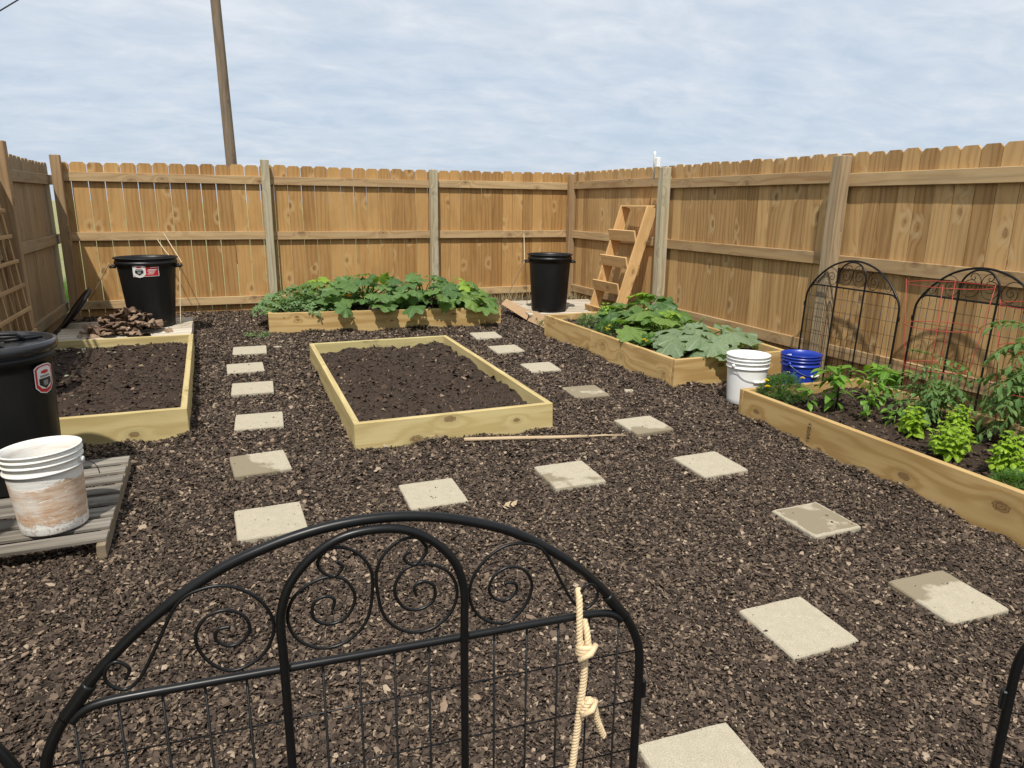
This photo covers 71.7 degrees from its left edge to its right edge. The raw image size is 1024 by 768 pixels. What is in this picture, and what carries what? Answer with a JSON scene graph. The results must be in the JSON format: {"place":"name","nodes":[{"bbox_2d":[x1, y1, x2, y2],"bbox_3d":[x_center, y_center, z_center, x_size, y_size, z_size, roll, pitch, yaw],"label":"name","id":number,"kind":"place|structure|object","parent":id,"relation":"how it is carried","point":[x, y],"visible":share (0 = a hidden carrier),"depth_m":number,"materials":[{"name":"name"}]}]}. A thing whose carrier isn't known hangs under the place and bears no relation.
{"place":"outdoors","nodes":[
{"label":"outdoors","id":0,"kind":"place"},
{"bbox_2d":[57,276,85,302],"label":"outside grass","id":1,"kind":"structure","parent":0,"point":[66,294],"depth_m":8.79,"materials":[{"name":"green plant"}]},
{"bbox_2d":[0,201,1023,767],"bbox_3d":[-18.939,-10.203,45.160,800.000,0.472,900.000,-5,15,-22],"label":"ground","id":2,"kind":"structure","parent":0,"point":[510,699],"depth_m":2.76,"materials":[{"name":"brown wood"}]},
{"bbox_2d":[0,742,22,767],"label":"arch panel","id":3,"kind":"structure","parent":2,"relation":"on","point":[8,759],"depth_m":0.92,"materials":[{"name":"black metal"}]},
{"bbox_2d":[0,205,37,331],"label":"lattice trellis","id":4,"kind":"object","parent":2,"relation":"on","point":[6,236],"visible":0.45,"depth_m":5.32,"materials":[{"name":"brown wood"}]},
{"bbox_2d":[0,140,69,332],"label":"wooden fence","id":5,"kind":"object","parent":2,"relation":"on","point":[26,203],"visible":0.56,"depth_m":6.71,"materials":[{"name":"brown wood"}]},
{"bbox_2d":[0,456,130,558],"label":"wooden pallet","id":6,"kind":"object","parent":2,"relation":"on","point":[105,524],"visible":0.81,"depth_m":3.21,"materials":[{"name":"grey wood"}]},
{"bbox_2d":[0,331,60,497],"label":"trash can","id":7,"kind":"object","parent":6,"relation":"on","point":[28,404],"visible":0.69,"depth_m":3.35,"materials":[{"name":"black plastic"}]},
{"bbox_2d":[0,435,88,536],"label":"bucket","id":8,"kind":"object","parent":6,"relation":"on","point":[44,477],"visible":1,"depth_m":3.00,"materials":[{"name":"white plastic"}]},
{"bbox_2d":[55,334,194,445],"bbox_3d":[-3.065,0.016,5.242,1.295,0.303,2.395,-5,15,-22],"label":"raised bed","id":9,"kind":"object","parent":2,"relation":"on","point":[143,425],"visible":0.48,"depth_m":4.35,"materials":[{"name":"brown wood"}]},
{"bbox_2d":[52,341,187,417],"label":"garden soil","id":10,"kind":"structure","parent":9,"relation":"in","point":[122,378],"depth_m":5.19,"materials":[{"name":"brown soil"}]},
{"bbox_2d":[57,317,193,340],"bbox_3d":[-3.720,-0.468,6.857,1.157,0.160,1.053,-5,15,-22],"label":"wooden pallet","id":11,"kind":"object","parent":2,"relation":"on","point":[70,331],"visible":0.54,"depth_m":6.79,"materials":[{"name":"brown wood"}]},
{"bbox_2d":[60,288,91,328],"bbox_3d":[-4.279,-0.742,6.951,0.030,0.480,0.480,37,-2,-34],"label":"spare lid","id":12,"kind":"object","parent":11,"relation":"on","point":[75,309],"visible":1,"depth_m":6.88,"materials":[{"name":"black plastic"}]},
{"bbox_2d":[77,306,172,338],"bbox_3d":[-3.622,-0.580,6.641,0.825,0.291,0.511,-5,15,-22],"label":"bark heap","id":13,"kind":"object","parent":11,"relation":"on","point":[118,321],"visible":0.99,"depth_m":6.57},
{"bbox_2d":[109,255,182,327],"bbox_3d":[-3.579,-0.917,6.990,0.578,0.670,0.578,9,16,29],"label":"trash can","id":14,"kind":"object","parent":11,"relation":"on","point":[148,283],"visible":0.82,"depth_m":6.80,"materials":[{"name":"black plastic"}]},
{"bbox_2d":[89,263,108,300],"bbox_3d":[-4.288,-1.046,7.343,0.008,0.497,1.233,-11,19,-39],"label":"twine","id":15,"kind":"object","parent":14,"relation":"attached to","point":[100,281],"visible":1,"depth_m":7.27,"materials":[{"name":"beige fabric"}]},
{"bbox_2d":[179,267,180,324],"bbox_3d":[-3.279,-0.885,6.997,0.008,0.591,0.126,1,14,0],"label":"twine","id":16,"kind":"object","parent":14,"relation":"hanging from","point":[180,300],"visible":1,"depth_m":7.00,"materials":[{"name":"white fabric"}]},
{"bbox_2d":[210,0,237,263],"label":"utility pole","id":17,"kind":"object","parent":2,"relation":"on","point":[224,96],"visible":0.48,"depth_m":13.88,"materials":[{"name":"brown wood"}]},
{"bbox_2d":[0,0,18,10],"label":"power line","id":18,"kind":"object","parent":17,"relation":"attached to","point":[9,5],"visible":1,"depth_m":12.40,"materials":[{"name":"black plastic"}]},
{"bbox_2d":[226,362,264,374],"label":"stepping stone","id":19,"kind":"object","parent":2,"relation":"on","point":[243,368],"visible":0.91,"depth_m":5.94,"materials":[{"name":"concrete"}]},
{"bbox_2d":[232,345,266,356],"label":"stepping stone","id":20,"kind":"object","parent":2,"relation":"on","point":[250,350],"visible":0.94,"depth_m":6.54,"materials":[{"name":"concrete"}]},
{"bbox_2d":[231,381,273,397],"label":"stepping stone","id":21,"kind":"object","parent":2,"relation":"on","point":[252,388],"visible":0.96,"depth_m":5.38,"materials":[{"name":"concrete"}]},
{"bbox_2d":[244,330,271,338],"bbox_3d":[-2.575,-0.497,7.155,0.294,0.054,0.278,-5,15,-22],"label":"trailing vine tip","id":22,"kind":"object","parent":2,"relation":"on","point":[264,333],"visible":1,"depth_m":7.16,"materials":[{"name":"green plant"}]},
{"bbox_2d":[234,411,283,432],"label":"stepping stone","id":23,"kind":"object","parent":2,"relation":"on","point":[250,422],"visible":0.94,"depth_m":4.67,"materials":[{"name":"concrete"}]},
{"bbox_2d":[229,450,291,480],"bbox_3d":[-1.429,0.464,4.019,0.306,0.054,0.306,-6,16,-25],"label":"stepping stone","id":24,"kind":"object","parent":2,"relation":"on","point":[251,465],"visible":0.98,"depth_m":3.98,"materials":[{"name":"concrete"}]},
{"bbox_2d":[234,502,307,545],"bbox_3d":[-1.145,0.662,3.357,0.315,0.054,0.314,-5,15,-22],"label":"stepping stone","id":25,"kind":"object","parent":2,"relation":"on","point":[251,529],"visible":0.92,"depth_m":3.33,"materials":[{"name":"concrete"}]},
{"bbox_2d":[49,154,576,319],"bbox_3d":[-2.007,-1.787,8.781,6.163,1.836,0.150,-5,15,-22],"label":"wooden fence","id":26,"kind":"object","parent":2,"relation":"on","point":[534,211],"visible":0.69,"depth_m":8.55,"materials":[{"name":"brown wood"}]},
{"bbox_2d":[40,511,646,767],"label":"arch panel","id":27,"kind":"structure","parent":2,"relation":"on","point":[75,710],"depth_m":1.01,"materials":[{"name":"black metal"}]},
{"bbox_2d":[568,587,606,767],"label":"rope","id":28,"kind":"object","parent":27,"relation":"hanging from","point":[585,651],"visible":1,"depth_m":1.15,"materials":[{"name":"beige fabric"}]},
{"bbox_2d":[268,293,500,333],"bbox_3d":[-1.489,-0.827,8.184,2.500,0.311,1.175,-4,15,-16],"label":"raised bed","id":29,"kind":"object","parent":2,"relation":"on","point":[364,320],"visible":0.36,"depth_m":7.59,"materials":[{"name":"brown wood"}]},
{"bbox_2d":[273,297,483,312],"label":"garden soil","id":30,"kind":"structure","parent":29,"relation":"in","point":[356,307],"depth_m":7.99,"materials":[{"name":"brown soil"}]},
{"bbox_2d":[251,284,353,317],"bbox_3d":[-2.261,-0.916,7.682,1.088,0.343,0.797,-2,15,-10],"label":"melon vine","id":31,"kind":"object","parent":30,"relation":"on","point":[266,302],"visible":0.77,"depth_m":7.55,"materials":[{"name":"green plant"}]},
{"bbox_2d":[294,277,359,306],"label":"squash plant","id":32,"kind":"object","parent":30,"relation":"on","point":[320,282],"visible":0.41,"depth_m":7.87,"materials":[{"name":"green plant"}]},
{"bbox_2d":[314,272,424,317],"bbox_3d":[-1.588,-1.028,7.862,1.253,0.408,1.128,-5,15,-22],"label":"squash plant","id":33,"kind":"object","parent":30,"relation":"on","point":[343,285],"visible":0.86,"depth_m":7.68,"materials":[{"name":"green plant"}]},
{"bbox_2d":[383,272,477,317],"bbox_3d":[-0.934,-1.042,7.988,1.010,0.416,1.063,-5,15,-22],"label":"squash plant","id":34,"kind":"object","parent":30,"relation":"on","point":[445,288],"visible":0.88,"depth_m":7.83,"materials":[{"name":"green plant"}]},
{"bbox_2d":[434,276,499,315],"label":"squash plant","id":35,"kind":"object","parent":30,"relation":"on","point":[482,297],"visible":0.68,"depth_m":7.83,"materials":[{"name":"green plant"}]},
{"bbox_2d":[309,335,552,450],"bbox_3d":[-0.766,0.006,5.477,1.292,0.301,2.330,-5,15,-22],"label":"raised bed","id":36,"kind":"object","parent":2,"relation":"on","point":[537,412],"visible":0.56,"depth_m":4.57,"materials":[{"name":"brown wood"}]},
{"bbox_2d":[320,340,530,421],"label":"garden soil","id":37,"kind":"structure","parent":36,"relation":"in","point":[392,381],"depth_m":5.23,"materials":[{"name":"brown soil"}]},
{"bbox_2d":[399,478,467,510],"bbox_3d":[-0.413,0.583,3.679,0.305,0.053,0.304,-5,15,-22],"label":"stepping stone","id":38,"kind":"object","parent":2,"relation":"on","point":[447,491],"visible":0.91,"depth_m":3.65,"materials":[{"name":"concrete"}]},
{"bbox_2d":[470,332,501,340],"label":"stepping stone","id":39,"kind":"object","parent":2,"relation":"on","point":[485,335],"visible":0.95,"depth_m":7.35,"materials":[{"name":"concrete"}]},
{"bbox_2d":[488,344,524,355],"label":"stepping stone","id":40,"kind":"object","parent":2,"relation":"on","point":[502,349],"visible":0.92,"depth_m":6.77,"materials":[{"name":"concrete"}]},
{"bbox_2d":[502,500,516,508],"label":"dry leaf","id":41,"kind":"object","parent":2,"relation":"on","point":[513,503],"visible":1,"depth_m":3.55,"materials":[{"name":"beige plant"}]},
{"bbox_2d":[502,299,530,319],"bbox_3d":[0.055,-0.892,8.426,0.118,0.170,0.623,-8,17,-30],"label":"cardboard piece","id":42,"kind":"object","parent":2,"relation":"on","point":[517,309],"visible":1,"depth_m":8.41,"materials":[{"name":"brown cardboard"}]},
{"bbox_2d":[464,435,587,440],"bbox_3d":[0.091,0.340,4.467,0.786,0.029,0.027,-1,14,-7],"label":"stick","id":43,"kind":"object","parent":2,"relation":"on","point":[521,437],"visible":1,"depth_m":4.45,"materials":[{"name":"brown wood"}]},
{"bbox_2d":[486,288,584,305],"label":"dry grass","id":44,"kind":"structure","parent":2,"relation":"on","point":[499,302],"depth_m":9.54,"materials":[{"name":"plant"}]},
{"bbox_2d":[527,311,544,327],"bbox_3d":[0.299,-0.732,8.011,0.108,0.129,0.425,-6,16,-25],"label":"cardboard piece","id":45,"kind":"object","parent":2,"relation":"on","point":[538,316],"visible":0.71,"depth_m":8.03,"materials":[{"name":"brown cardboard"}]},
{"bbox_2d":[520,362,560,373],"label":"stepping stone","id":46,"kind":"object","parent":2,"relation":"on","point":[541,367],"visible":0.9,"depth_m":6.15,"materials":[{"name":"concrete"}]},
{"bbox_2d":[512,299,601,319],"bbox_3d":[0.593,-0.908,8.700,1.057,0.131,0.953,-3,15,-14],"label":"wooden pallet","id":47,"kind":"object","parent":2,"relation":"on","point":[575,305],"visible":0.29,"depth_m":8.61,"materials":[{"name":"brown wood"}]},
{"bbox_2d":[524,252,575,311],"bbox_3d":[0.440,-1.201,8.335,0.532,0.655,0.532,-13,20,-43],"label":"trash can","id":48,"kind":"object","parent":47,"relation":"on","point":[549,276],"visible":1,"depth_m":8.16,"materials":[{"name":"black plastic"}]},
{"bbox_2d":[534,461,605,492],"bbox_3d":[0.319,0.518,3.951,0.312,0.053,0.309,-5,15,-22],"label":"stepping stone","id":49,"kind":"object","parent":2,"relation":"on","point":[558,477],"visible":0.94,"depth_m":3.91,"materials":[{"name":"concrete"}]},
{"bbox_2d":[562,385,609,398],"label":"stepping stone","id":50,"kind":"object","parent":2,"relation":"on","point":[586,391],"visible":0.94,"depth_m":5.47,"materials":[{"name":"concrete"}]},
{"bbox_2d":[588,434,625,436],"bbox_3d":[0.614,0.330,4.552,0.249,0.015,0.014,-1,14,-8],"label":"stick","id":51,"kind":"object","parent":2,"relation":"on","point":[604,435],"visible":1,"depth_m":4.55,"materials":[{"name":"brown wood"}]},
{"bbox_2d":[585,205,656,311],"bbox_3d":[1.241,-1.378,8.183,0.556,1.336,0.588,-5,15,-22],"label":"ladder planter","id":52,"kind":"object","parent":2,"relation":"on","point":[618,233],"visible":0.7,"depth_m":8.04,"materials":[{"name":"brown wood"}]},
{"bbox_2d":[614,416,673,437],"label":"stepping stone","id":53,"kind":"object","parent":2,"relation":"on","point":[638,427],"visible":0.94,"depth_m":4.73,"materials":[{"name":"concrete"}]},
{"bbox_2d":[544,308,783,386],"bbox_3d":[1.353,-0.382,6.818,1.342,0.343,2.190,-5,15,-22],"label":"raised bed","id":54,"kind":"object","parent":2,"relation":"on","point":[672,372],"visible":0.37,"depth_m":6.08,"materials":[{"name":"brown wood"}]},
{"bbox_2d":[564,317,766,358],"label":"garden soil","id":55,"kind":"structure","parent":54,"relation":"in","point":[650,347],"depth_m":6.84,"materials":[{"name":"brown soil"}]},
{"bbox_2d":[574,313,597,328],"bbox_3d":[0.767,-0.653,7.162,0.269,0.157,0.268,-5,15,-22],"label":"marigold","id":56,"kind":"object","parent":55,"relation":"on","point":[583,317],"visible":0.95,"depth_m":7.14,"materials":[{"name":"green plant"}]},
{"bbox_2d":[597,303,614,321],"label":"pepper seedling","id":57,"kind":"object","parent":55,"relation":"on","point":[603,307],"visible":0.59,"depth_m":7.22,"materials":[{"name":"green plant"}]},
{"bbox_2d":[592,318,621,334],"bbox_3d":[0.919,-0.535,6.786,0.320,0.178,0.332,-5,15,-22],"label":"marigold","id":58,"kind":"object","parent":55,"relation":"on","point":[598,327],"visible":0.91,"depth_m":6.77,"materials":[{"name":"green plant"}]},
{"bbox_2d":[593,292,689,330],"bbox_3d":[1.341,-0.742,7.157,1.024,0.357,0.881,6,15,19],"label":"pumpkin plant","id":59,"kind":"object","parent":55,"relation":"on","point":[664,304],"visible":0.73,"depth_m":7.13,"materials":[{"name":"green plant"}]},
{"bbox_2d":[630,332,658,348],"bbox_3d":[1.185,-0.395,6.300,0.303,0.139,0.303,-5,15,-22],"label":"marigold","id":60,"kind":"object","parent":55,"relation":"on","point":[644,336],"visible":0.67,"depth_m":6.25,"materials":[{"name":"green plant"}]},
{"bbox_2d":[612,310,708,345],"bbox_3d":[1.382,-0.550,6.658,0.993,0.325,0.912,-1,14,-8],"label":"pumpkin plant","id":61,"kind":"object","parent":55,"relation":"on","point":[646,320],"visible":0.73,"depth_m":6.53,"materials":[{"name":"green plant"}]},
{"bbox_2d":[651,315,763,360],"bbox_3d":[1.655,-0.390,6.097,0.991,0.369,0.897,5,15,18],"label":"pumpkin plant","id":62,"kind":"object","parent":55,"relation":"on","point":[678,343],"visible":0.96,"depth_m":5.90,"materials":[{"name":"green plant"}]},
{"bbox_2d":[638,723,764,767],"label":"stepping stone","id":63,"kind":"object","parent":2,"relation":"on","point":[722,745],"visible":0.98,"depth_m":2.04,"materials":[{"name":"concrete"}]},
{"bbox_2d":[673,451,747,479],"bbox_3d":[1.153,0.482,4.133,0.306,0.053,0.307,-5,15,-22],"label":"stepping stone","id":64,"kind":"object","parent":2,"relation":"on","point":[710,465],"visible":0.9,"depth_m":4.10,"materials":[{"name":"concrete"}]},
{"bbox_2d":[726,350,770,404],"bbox_3d":[1.755,-0.046,5.300,0.328,0.368,0.318,-5,15,-22],"label":"bucket","id":65,"kind":"object","parent":2,"relation":"on","point":[747,368],"visible":0.78,"depth_m":5.19,"materials":[{"name":"white plastic"}]},
{"bbox_2d":[571,141,1023,422],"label":"wooden fence","id":66,"kind":"object","parent":2,"relation":"on","point":[758,246],"visible":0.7,"depth_m":5.66,"materials":[{"name":"brown wood"}]},
{"bbox_2d":[652,152,660,179],"bbox_3d":[1.558,-2.362,7.652,0.045,0.290,0.101,-5,15,-22],"label":"sensor bracket","id":67,"kind":"object","parent":66,"relation":"attached to","point":[656,161],"visible":1,"depth_m":7.64,"materials":[{"name":"white plastic"}]},
{"bbox_2d":[739,597,858,662],"bbox_3d":[1.060,0.914,2.637,0.306,0.053,0.306,-5,15,-22],"label":"stepping stone","id":68,"kind":"object","parent":2,"relation":"on","point":[795,627],"visible":0.88,"depth_m":2.61,"materials":[{"name":"concrete"}]},
{"bbox_2d":[780,349,822,383],"bbox_3d":[2.230,-0.076,5.499,0.309,0.335,0.302,-5,15,-22],"label":"bucket","id":69,"kind":"object","parent":2,"relation":"on","point":[802,363],"visible":0.69,"depth_m":5.38,"materials":[{"name":"blue plastic"}]},
{"bbox_2d":[772,502,860,538],"bbox_3d":[1.489,0.678,3.478,0.292,0.053,0.292,-5,15,-22],"label":"stepping stone","id":70,"kind":"object","parent":2,"relation":"on","point":[812,520],"visible":0.94,"depth_m":3.45,"materials":[{"name":"concrete"}]},
{"bbox_2d":[798,260,899,385],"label":"arch panel","id":71,"kind":"structure","parent":2,"relation":"on","point":[895,295],"depth_m":5.40,"materials":[{"name":"black metal"}]},
{"bbox_2d":[738,378,1023,547],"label":"raised bed","id":72,"kind":"object","parent":2,"relation":"on","point":[981,501],"visible":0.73,"depth_m":3.88,"materials":[{"name":"brown wood"}]},
{"bbox_2d":[769,386,1023,489],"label":"garden soil","id":73,"kind":"structure","parent":72,"relation":"in","point":[873,424],"depth_m":4.41,"materials":[{"name":"brown soil"}]},
{"bbox_2d":[755,371,807,404],"bbox_3d":[1.881,0.018,4.931,0.363,0.226,0.348,-10,18,-35],"label":"marigold","id":74,"kind":"object","parent":73,"relation":"on","point":[772,381],"visible":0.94,"depth_m":4.90,"materials":[{"name":"green plant"}]},
{"bbox_2d":[793,385,820,411],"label":"pepper plant","id":75,"kind":"object","parent":73,"relation":"on","point":[809,405],"visible":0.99,"depth_m":4.67,"materials":[{"name":"green plant"}]},
{"bbox_2d":[811,365,868,411],"bbox_3d":[2.137,0.043,4.688,0.303,0.362,0.322,-5,15,-22],"label":"pepper plant","id":76,"kind":"object","parent":73,"relation":"on","point":[837,380],"visible":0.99,"depth_m":4.67,"materials":[{"name":"green plant"}]},
{"bbox_2d":[849,390,885,419],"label":"pepper plant","id":77,"kind":"object","parent":73,"relation":"on","point":[868,402],"visible":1,"depth_m":4.49,"materials":[{"name":"green plant"}]},
{"bbox_2d":[852,376,895,410],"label":"pepper plant","id":78,"kind":"object","parent":73,"relation":"on","point":[871,384],"visible":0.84,"depth_m":4.69,"materials":[{"name":"green plant"}]},
{"bbox_2d":[863,362,914,405],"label":"pepper plant","id":79,"kind":"object","parent":73,"relation":"on","point":[881,373],"visible":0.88,"depth_m":4.78,"materials":[{"name":"green plant"}]},
{"bbox_2d":[880,407,902,425],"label":"pepper plant","id":80,"kind":"object","parent":73,"relation":"on","point":[883,410],"visible":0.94,"depth_m":4.43,"materials":[{"name":"green plant"}]},
{"bbox_2d":[894,404,929,438],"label":"basil plant","id":81,"kind":"object","parent":73,"relation":"on","point":[912,424],"visible":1,"depth_m":4.16,"materials":[{"name":"green plant"}]},
{"bbox_2d":[883,349,991,425],"bbox_3d":[2.618,0.056,4.384,0.539,0.486,0.566,-5,15,-22],"label":"tomato plant","id":82,"kind":"object","parent":73,"relation":"on","point":[937,399],"visible":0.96,"depth_m":4.34,"materials":[{"name":"green plant"}]},
{"bbox_2d":[903,279,995,419],"bbox_3d":[2.679,-0.177,4.457,0.474,0.930,0.474,-5,15,-22],"label":"tomato cage","id":83,"kind":"object","parent":73,"relation":"on","point":[937,321],"visible":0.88,"depth_m":4.37,"materials":[{"name":"red metal"}]},
{"bbox_2d":[927,419,978,462],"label":"basil plant","id":84,"kind":"object","parent":73,"relation":"on","point":[950,447],"visible":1,"depth_m":3.82,"materials":[{"name":"green plant"}]},
{"bbox_2d":[942,404,974,440],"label":"basil plant","id":85,"kind":"object","parent":73,"relation":"on","point":[956,417],"visible":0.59,"depth_m":4.01,"materials":[{"name":"green plant"}]},
{"bbox_2d":[965,320,1023,444],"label":"tomato plant","id":86,"kind":"object","parent":73,"relation":"on","point":[1014,383],"visible":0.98,"depth_m":3.97,"materials":[{"name":"green plant"}]},
{"bbox_2d":[985,430,1023,480],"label":"basil plant","id":87,"kind":"object","parent":73,"relation":"on","point":[1008,452],"visible":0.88,"depth_m":3.54,"materials":[{"name":"green plant"}]},
{"bbox_2d":[988,465,1023,490],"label":"marigold","id":88,"kind":"object","parent":73,"relation":"on","point":[1002,475],"visible":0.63,"depth_m":3.44,"materials":[{"name":"green plant"}]},
{"bbox_2d":[995,300,1023,447],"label":"tomato cage","id":89,"kind":"object","parent":73,"relation":"on","point":[1007,350],"visible":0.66,"depth_m":4.03,"materials":[{"name":"red metal"}]},
{"bbox_2d":[887,570,1008,627],"bbox_3d":[1.747,0.866,2.850,0.304,0.053,0.304,-4,15,-18],"label":"stepping stone","id":90,"kind":"object","parent":2,"relation":"on","point":[954,600],"visible":0.96,"depth_m":2.82,"materials":[{"name":"concrete"}]},
{"bbox_2d":[899,267,1023,422],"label":"arch panel","id":91,"kind":"structure","parent":2,"relation":"on","point":[976,269],"depth_m":4.58,"materials":[{"name":"black metal"}]},
{"bbox_2d":[989,643,1023,767],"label":"arch panel","id":92,"kind":"structure","parent":2,"relation":"on","point":[1007,696],"depth_m":1.19,"materials":[{"name":"black metal"}]},
{"bbox_2d":[0,0,1023,204],"label":"sky","id":93,"kind":"structure","parent":0,"point":[553,86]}
]}

